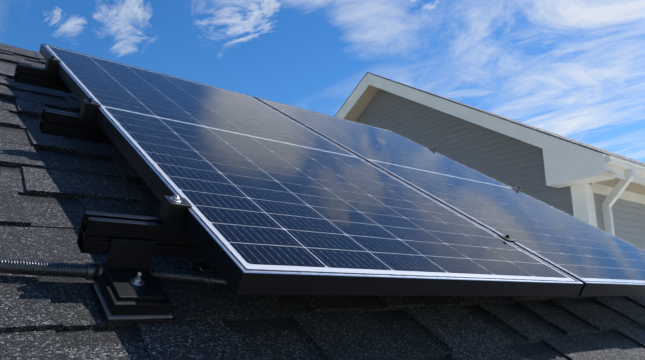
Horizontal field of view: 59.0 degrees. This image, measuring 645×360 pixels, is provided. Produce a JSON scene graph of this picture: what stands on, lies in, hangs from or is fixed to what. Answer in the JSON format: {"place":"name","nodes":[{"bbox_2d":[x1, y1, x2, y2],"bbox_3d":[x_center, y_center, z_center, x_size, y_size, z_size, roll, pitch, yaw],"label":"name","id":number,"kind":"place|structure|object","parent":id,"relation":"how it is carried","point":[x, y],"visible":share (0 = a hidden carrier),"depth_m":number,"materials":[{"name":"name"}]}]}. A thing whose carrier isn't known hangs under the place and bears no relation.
{"place":"outdoors","nodes":[
{"label":"outdoors","id":0,"kind":"place"},
{"bbox_2d":[0,0,644,162],"label":"sky","id":1,"kind":"structure","parent":0,"point":[572,69],"materials":[{"name":"blue"}]},
{"bbox_2d":[356,89,573,215],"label":"gable wall","id":2,"kind":"structure","parent":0,"point":[506,160],"depth_m":9.71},
{"bbox_2d":[334,72,644,165],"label":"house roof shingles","id":3,"kind":"object","parent":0,"point":[597,150],"visible":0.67,"depth_m":9.91,"materials":[{"name":"grey asphalt"}]},
{"bbox_2d":[337,74,644,226],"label":"house trim boards","id":4,"kind":"object","parent":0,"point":[576,169],"visible":0.67,"depth_m":8.25,"materials":[{"name":"white wood"}]},
{"bbox_2d":[593,193,644,249],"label":"house wall","id":5,"kind":"structure","parent":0,"point":[629,221],"depth_m":8.67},
{"bbox_2d":[602,155,644,235],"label":"downspout","id":6,"kind":"object","parent":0,"point":[631,169],"visible":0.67,"depth_m":8.08,"materials":[{"name":"white metal"}]},
{"bbox_3d":[-1.422,0.131,0.427,6.800,0.220,4.807,9,16,-37],"label":"roof deck slab","id":7,"kind":"object","parent":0,"visible":0},
{"bbox_2d":[0,43,644,359],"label":"roof shingles","id":8,"kind":"object","parent":7,"relation":"on","point":[53,188],"visible":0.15,"depth_m":1.26,"materials":[{"name":"black asphalt"}]},
{"bbox_2d":[13,62,72,93],"bbox_3d":[-0.193,-0.244,2.784,2.347,0.064,0.040,9,16,-37],"label":"rail","id":9,"kind":"object","parent":8,"relation":"on","point":[33,75],"visible":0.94,"depth_m":2.10,"materials":[{"name":"black metal"}]},
{"bbox_2d":[45,55,60,72],"bbox_3d":[-1.005,-0.434,2.128,0.043,0.057,0.040,9,16,-37],"label":"end clamp","id":10,"kind":"object","parent":9,"relation":"on","point":[51,63],"visible":1,"depth_m":2.11,"materials":[{"name":"black metal"}]},
{"bbox_2d":[0,258,230,287],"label":"flex conduit","id":11,"kind":"object","parent":8,"relation":"on","point":[90,271],"visible":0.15,"depth_m":1.02,"materials":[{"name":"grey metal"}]},
{"bbox_2d":[88,238,176,322],"bbox_3d":[-0.324,0.174,1.001,0.124,0.094,0.130,9,16,-37],"label":"roof mount bracket","id":12,"kind":"object","parent":8,"relation":"on","point":[128,286],"visible":0.98,"depth_m":0.99,"materials":[{"name":"black metal"}]},
{"bbox_2d":[77,211,205,258],"bbox_3d":[0.515,0.243,1.730,2.390,0.064,0.040,9,16,-37],"label":"rail","id":13,"kind":"object","parent":12,"relation":"on","point":[98,231],"visible":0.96,"depth_m":1.04,"materials":[{"name":"black metal"}]},
{"bbox_2d":[158,194,191,226],"bbox_3d":[-0.280,0.055,1.087,0.043,0.057,0.040,9,16,-37],"label":"end clamp","id":14,"kind":"object","parent":13,"relation":"on","point":[172,211],"visible":1,"depth_m":1.07,"materials":[{"name":"black metal"}]},
{"bbox_2d":[39,43,582,296],"bbox_3d":[-0.259,-0.136,1.979,1.040,0.040,2.020,9,16,-37],"label":"solar panel","id":15,"kind":"object","parent":13,"relation":"on","point":[280,203],"visible":1,"depth_m":1.44,"materials":[{"name":"blue"}]},
{"bbox_2d":[197,258,213,271],"bbox_3d":[-0.207,0.145,1.017,0.019,0.035,0.030,9,16,-37],"label":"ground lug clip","id":16,"kind":"object","parent":15,"relation":"attached to","point":[206,265],"visible":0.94,"depth_m":1.02,"materials":[{"name":"black metal"}]},
{"bbox_2d":[254,96,644,295],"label":"solar panel","id":17,"kind":"object","parent":13,"relation":"on","point":[595,261],"visible":0.96,"depth_m":2.28,"materials":[{"name":"blue"}]},
{"bbox_2d":[498,234,515,242],"bbox_3d":[0.554,0.191,1.732,0.038,0.055,0.040,9,16,-37],"label":"clamp","id":18,"kind":"object","parent":13,"relation":"attached to","point":[507,237],"visible":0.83,"depth_m":1.72,"materials":[{"name":"black"}]},
{"bbox_3d":[-0.372,-0.034,1.824,0.124,0.093,0.130,9,16,-37],"label":"l-foot mount","id":19,"kind":"object","parent":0,"visible":0},
{"bbox_2d":[39,107,113,144],"bbox_3d":[0.142,-0.017,2.301,2.350,0.064,0.040,9,16,-37],"label":"rail","id":20,"kind":"object","parent":19,"relation":"on","point":[64,124],"visible":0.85,"depth_m":1.62,"materials":[{"name":"black metal"}]},
{"bbox_2d":[79,98,100,119],"bbox_3d":[-0.669,-0.208,1.646,0.043,0.057,0.040,9,16,-37],"label":"end clamp","id":21,"kind":"object","parent":20,"relation":"on","point":[88,108],"visible":1,"depth_m":1.63,"materials":[{"name":"black metal"}]}
]}

